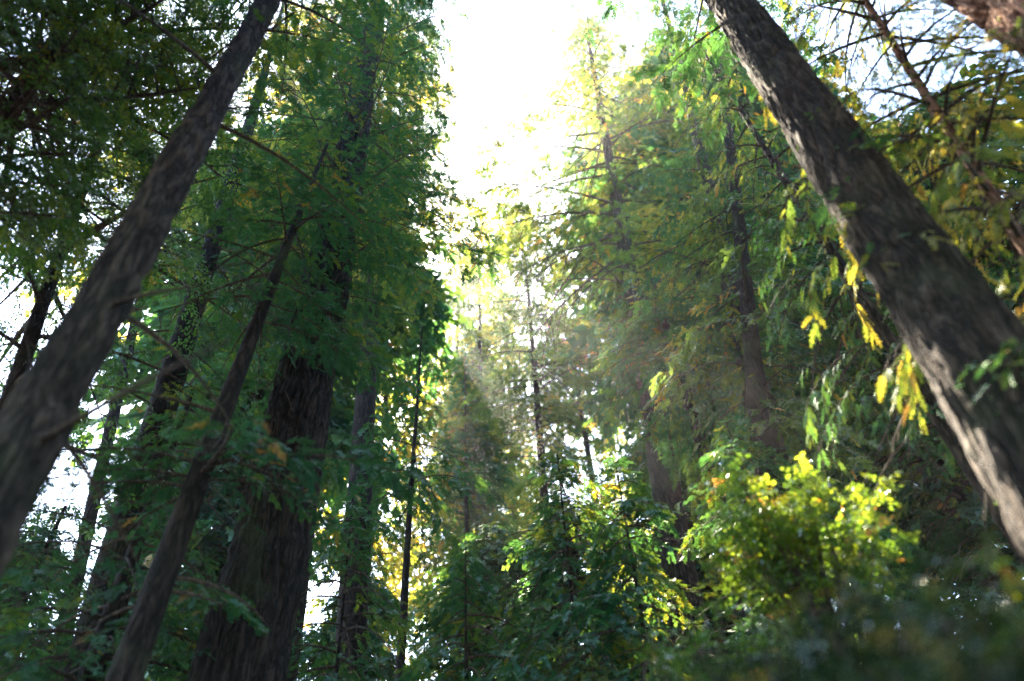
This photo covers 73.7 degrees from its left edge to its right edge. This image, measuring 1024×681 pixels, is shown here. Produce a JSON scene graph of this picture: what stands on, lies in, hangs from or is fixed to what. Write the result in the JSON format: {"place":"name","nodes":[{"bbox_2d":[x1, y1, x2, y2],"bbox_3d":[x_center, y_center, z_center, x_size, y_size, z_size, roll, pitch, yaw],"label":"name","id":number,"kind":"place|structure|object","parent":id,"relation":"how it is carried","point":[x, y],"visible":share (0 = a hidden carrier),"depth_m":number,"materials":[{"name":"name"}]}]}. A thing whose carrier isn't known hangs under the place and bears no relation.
{"place":"outdoors","nodes":[
{"label":"outdoors","id":0,"kind":"place"},
{"bbox_2d":[0,0,1023,680],"label":"sky","id":1,"kind":"structure","parent":0,"point":[501,52],"materials":[{"name":"white"}]},
{"bbox_3d":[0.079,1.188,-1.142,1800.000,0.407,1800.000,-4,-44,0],"label":"ground","id":2,"kind":"structure","parent":0,"visible":0},
{"bbox_2d":[0,521,86,679],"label":"redwood tree","id":3,"kind":"object","parent":2,"relation":"on","point":[35,622],"visible":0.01,"depth_m":21.50,"materials":[{"name":"green plant"}]},
{"bbox_2d":[0,496,146,680],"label":"redwood tree","id":4,"kind":"object","parent":2,"relation":"on","point":[21,558],"visible":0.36,"depth_m":10.90,"materials":[{"name":"green plant"}]},
{"bbox_2d":[0,379,271,680],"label":"redwood tree","id":5,"kind":"object","parent":2,"relation":"on","point":[92,658],"visible":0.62,"depth_m":8.00,"materials":[{"name":"green plant"}]},
{"bbox_2d":[17,0,264,662],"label":"tree","id":6,"kind":"object","parent":2,"relation":"on","point":[92,513],"visible":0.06,"depth_m":17.64,"materials":[{"name":"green plant"}]},
{"bbox_2d":[0,0,307,311],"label":"broadleaf tree","id":7,"kind":"object","parent":2,"relation":"on","point":[80,33],"visible":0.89,"depth_m":8.16,"materials":[{"name":"green plant"}]},
{"bbox_2d":[0,3,315,542],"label":"broadleaf tree","id":8,"kind":"object","parent":2,"relation":"on","point":[30,330],"visible":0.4,"depth_m":9.14,"materials":[{"name":"green plant"}]},
{"bbox_2d":[13,2,324,680],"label":"redwood tree","id":9,"kind":"object","parent":2,"relation":"on","point":[160,406],"visible":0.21,"depth_m":12.61,"materials":[{"name":"green plant"}]},
{"bbox_2d":[19,0,354,626],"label":"redwood tree","id":10,"kind":"object","parent":2,"relation":"on","point":[272,94],"visible":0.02,"depth_m":54.29,"materials":[{"name":"green plant"}]},
{"bbox_2d":[0,0,434,576],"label":"redwood tree","id":11,"kind":"object","parent":2,"relation":"on","point":[40,416],"visible":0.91,"depth_m":5.32,"materials":[{"name":"brown plant"}]},
{"bbox_2d":[93,338,348,680],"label":"redwood tree","id":12,"kind":"object","parent":2,"relation":"on","point":[221,532],"visible":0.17,"depth_m":22.76,"materials":[{"name":"green plant"}]},
{"bbox_2d":[40,122,428,680],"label":"redwood tree","id":13,"kind":"object","parent":2,"relation":"on","point":[131,658],"visible":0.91,"depth_m":7.54,"materials":[{"name":"green plant"}]},
{"bbox_2d":[33,103,471,679],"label":"redwood tree","id":14,"kind":"object","parent":2,"relation":"on","point":[341,411],"visible":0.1,"depth_m":32.94,"materials":[{"name":"green plant"}]},
{"bbox_2d":[173,0,506,680],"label":"redwood tree","id":15,"kind":"object","parent":2,"relation":"on","point":[265,574],"visible":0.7,"depth_m":12.51,"materials":[{"name":"green plant"}]},
{"bbox_2d":[221,30,458,680],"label":"redwood tree","id":16,"kind":"object","parent":2,"relation":"on","point":[300,617],"visible":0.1,"depth_m":23.10,"materials":[{"name":"green plant"}]},
{"bbox_2d":[287,491,424,680],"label":"redwood sapling","id":17,"kind":"object","parent":2,"relation":"on","point":[344,566],"visible":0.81,"depth_m":10.86,"materials":[{"name":"green plant"}]},
{"bbox_2d":[297,566,417,680],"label":"redwood tree","id":18,"kind":"object","parent":2,"relation":"on","point":[329,633],"visible":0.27,"depth_m":20.15,"materials":[{"name":"green plant"}]},
{"bbox_2d":[249,0,478,680],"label":"redwood tree","id":19,"kind":"object","parent":2,"relation":"on","point":[365,405],"visible":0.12,"depth_m":24.21,"materials":[{"name":"green plant"}]},
{"bbox_2d":[303,324,463,670],"bbox_3d":[-7.928,9.209,37.113,8.380,42.670,9.610,-27,-49,23],"label":"redwood tree","id":20,"kind":"object","parent":2,"relation":"on","point":[394,562],"visible":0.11,"depth_m":36.75,"materials":[{"name":"green plant"}]},
{"bbox_2d":[313,317,498,680],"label":"redwood sapling","id":21,"kind":"object","parent":2,"relation":"on","point":[408,524],"visible":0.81,"depth_m":17.74,"materials":[{"name":"green plant"}]},
{"bbox_2d":[410,568,444,680],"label":"redwood tree","id":22,"kind":"object","parent":2,"relation":"on","point":[425,586],"visible":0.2,"depth_m":25.96,"materials":[{"name":"green plant"}]},
{"bbox_2d":[372,224,536,651],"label":"redwood tree","id":23,"kind":"object","parent":2,"relation":"on","point":[450,340],"visible":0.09,"depth_m":54.03,"materials":[{"name":"green plant"}]},
{"bbox_2d":[412,347,518,672],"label":"redwood tree","id":24,"kind":"object","parent":2,"relation":"on","point":[453,407],"visible":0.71,"depth_m":42.18,"materials":[{"name":"green plant"}]},
{"bbox_2d":[405,521,529,680],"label":"redwood tree","id":25,"kind":"object","parent":2,"relation":"on","point":[496,559],"visible":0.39,"depth_m":19.89,"materials":[{"name":"green plant"}]},
{"bbox_2d":[386,198,554,680],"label":"redwood tree","id":26,"kind":"object","parent":2,"relation":"on","point":[486,332],"visible":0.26,"depth_m":51.19,"materials":[{"name":"green plant"}]},
{"bbox_2d":[392,541,553,680],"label":"redwood sapling","id":27,"kind":"object","parent":2,"relation":"on","point":[437,647],"visible":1,"depth_m":9.09,"materials":[{"name":"green plant"}]},
{"bbox_2d":[439,329,523,675],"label":"redwood tree","id":28,"kind":"object","parent":2,"relation":"on","point":[466,345],"visible":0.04,"depth_m":56.36,"materials":[{"name":"green plant"}]},
{"bbox_2d":[442,250,589,677],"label":"redwood tree","id":29,"kind":"object","parent":2,"relation":"on","point":[500,366],"visible":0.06,"depth_m":62.19,"materials":[{"name":"green plant"}]},
{"bbox_2d":[526,493,546,575],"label":"redwood tree","id":30,"kind":"object","parent":2,"relation":"on","point":[530,507],"visible":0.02,"depth_m":26.95,"materials":[{"name":"green plant"}]},
{"bbox_2d":[459,200,633,522],"bbox_3d":[2.080,6.326,35.154,10.046,43.153,9.487,-4,-44,0],"label":"fir tree","id":31,"kind":"object","parent":2,"relation":"on","point":[549,408],"visible":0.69,"depth_m":37.23,"materials":[{"name":"green plant"}]},
{"bbox_2d":[520,269,632,504],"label":"redwood tree","id":32,"kind":"object","parent":2,"relation":"on","point":[598,450],"visible":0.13,"depth_m":46.94,"materials":[{"name":"green plant"}]},
{"bbox_2d":[438,447,717,680],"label":"redwood sapling","id":33,"kind":"object","parent":2,"relation":"on","point":[544,654],"visible":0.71,"depth_m":9.79,"materials":[{"name":"green plant"}]},
{"bbox_2d":[491,491,681,679],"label":"redwood tree","id":34,"kind":"object","parent":2,"relation":"on","point":[524,599],"visible":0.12,"depth_m":16.95,"materials":[{"name":"green plant"}]},
{"bbox_2d":[452,1,733,679],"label":"redwood tree","id":35,"kind":"object","parent":2,"relation":"on","point":[603,104],"visible":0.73,"depth_m":29.47,"materials":[{"name":"green plant"}]},
{"bbox_2d":[584,475,605,571],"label":"redwood tree","id":36,"kind":"object","parent":2,"relation":"on","point":[600,496],"visible":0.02,"depth_m":24.76,"materials":[{"name":"green plant"}]},
{"bbox_2d":[587,241,663,396],"bbox_3d":[5.135,5.244,21.649,3.401,25.724,3.588,10,-46,-14],"label":"redwood tree","id":37,"kind":"object","parent":2,"relation":"on","point":[607,312],"visible":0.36,"depth_m":27.71,"materials":[{"name":"green plant"}]},
{"bbox_2d":[589,389,668,628],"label":"redwood tree","id":38,"kind":"object","parent":2,"relation":"on","point":[622,440],"visible":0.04,"depth_m":56.75,"materials":[{"name":"green plant"}]},
{"bbox_2d":[536,455,736,680],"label":"redwood sapling","id":39,"kind":"object","parent":2,"relation":"on","point":[605,596],"visible":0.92,"depth_m":8.92,"materials":[{"name":"green plant"}]},
{"bbox_2d":[590,320,722,621],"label":"redwood tree","id":40,"kind":"object","parent":2,"relation":"on","point":[645,532],"visible":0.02,"depth_m":40.26,"materials":[{"name":"green plant"}]},
{"bbox_2d":[607,432,763,680],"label":"redwood tree","id":41,"kind":"object","parent":2,"relation":"on","point":[640,464],"visible":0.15,"depth_m":21.64,"materials":[{"name":"green plant"}]},
{"bbox_2d":[582,286,800,670],"bbox_3d":[4.492,4.735,13.536,5.315,15.288,5.488,-4,-44,0],"label":"redwood tree","id":42,"kind":"object","parent":2,"relation":"on","point":[631,352],"visible":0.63,"depth_m":17.10,"materials":[{"name":"green plant"}]},
{"bbox_2d":[536,27,877,635],"bbox_3d":[12.989,-0.965,37.188,21.200,56.292,21.885,6,-45,-11],"label":"redwood tree","id":43,"kind":"object","parent":2,"relation":"on","point":[582,331],"visible":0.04,"depth_m":38.27,"materials":[{"name":"green plant"}]},
{"bbox_2d":[634,597,805,680],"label":"shrub","id":44,"kind":"object","parent":2,"relation":"on","point":[677,673],"visible":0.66,"depth_m":4.87,"materials":[{"name":"green plant"}]},
{"bbox_2d":[553,25,929,624],"bbox_3d":[12.742,-0.418,31.398,17.806,47.278,18.381,-24,-47,20],"label":"redwood tree","id":45,"kind":"object","parent":2,"relation":"on","point":[651,146],"visible":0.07,"depth_m":32.72,"materials":[{"name":"green plant"}]},
{"bbox_2d":[618,0,876,666],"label":"redwood tree","id":46,"kind":"object","parent":2,"relation":"on","point":[703,155],"visible":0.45,"depth_m":17.23,"materials":[{"name":"green plant"}]},
{"bbox_2d":[638,0,906,670],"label":"redwood tree","id":47,"kind":"object","parent":2,"relation":"on","point":[754,384],"visible":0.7,"depth_m":14.15,"materials":[{"name":"green plant"}]},
{"bbox_2d":[567,0,1023,554],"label":"redwood tree","id":48,"kind":"object","parent":2,"relation":"on","point":[959,324],"visible":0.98,"depth_m":5.61,"materials":[{"name":"brown plant"}]},
{"bbox_2d":[692,452,923,673],"bbox_3d":[2.624,3.108,4.725,1.870,5.014,1.941,-4,-44,0],"label":"shrub","id":49,"kind":"object","parent":2,"relation":"on","point":[780,557],"visible":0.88,"depth_m":5.75,"materials":[{"name":"green plant"}]},
{"bbox_2d":[666,413,963,676],"bbox_3d":[3.506,4.097,7.878,3.850,8.470,4.997,-29,-49,24],"label":"redwood sapling","id":50,"kind":"object","parent":2,"relation":"on","point":[716,455],"visible":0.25,"depth_m":9.94,"materials":[{"name":"green plant"}]},
{"bbox_2d":[648,583,1023,680],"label":"shrub","id":51,"kind":"object","parent":2,"relation":"on","point":[860,660],"visible":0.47,"depth_m":2.75,"materials":[{"name":"green plant"}]},
{"bbox_2d":[689,29,1023,577],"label":"redwood tree","id":52,"kind":"object","parent":2,"relation":"on","point":[894,348],"visible":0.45,"depth_m":8.87,"materials":[{"name":"green plant"}]},
{"bbox_2d":[713,196,1006,593],"bbox_3d":[12.363,3.767,20.998,10.243,26.346,9.922,-14,-45,11],"label":"redwood tree","id":53,"kind":"object","parent":2,"relation":"on","point":[827,302],"visible":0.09,"depth_m":23.08,"materials":[{"name":"green plant"}]},
{"bbox_2d":[758,0,1023,544],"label":"redwood tree","id":54,"kind":"object","parent":2,"relation":"on","point":[996,204],"visible":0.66,"depth_m":7.00,"materials":[{"name":"green plant"}]},
{"bbox_2d":[774,531,1023,680],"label":"shrub","id":55,"kind":"object","parent":2,"relation":"on","point":[984,609],"visible":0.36,"depth_m":2.69,"materials":[{"name":"green plant"}]},
{"bbox_2d":[784,528,1023,680],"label":"shrub","id":56,"kind":"object","parent":2,"relation":"on","point":[971,652],"visible":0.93,"depth_m":1.53,"materials":[{"name":"green plant"}]},
{"bbox_2d":[809,327,1023,660],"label":"redwood tree","id":57,"kind":"object","parent":2,"relation":"on","point":[913,513],"visible":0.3,"depth_m":13.34,"materials":[{"name":"green plant"}]},
{"bbox_2d":[816,55,1023,366],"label":"redwood tree","id":58,"kind":"object","parent":2,"relation":"on","point":[1011,303],"visible":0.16,"depth_m":16.38,"materials":[{"name":"green plant"}]},
{"bbox_2d":[832,598,1023,680],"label":"shrub","id":59,"kind":"object","parent":2,"relation":"on","point":[1016,643],"visible":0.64,"depth_m":1.93,"materials":[{"name":"green plant"}]},
{"bbox_2d":[941,0,1023,57],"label":"redwood tree","id":60,"kind":"object","parent":2,"relation":"on","point":[981,14],"visible":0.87,"depth_m":6.13,"materials":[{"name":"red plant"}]}
]}

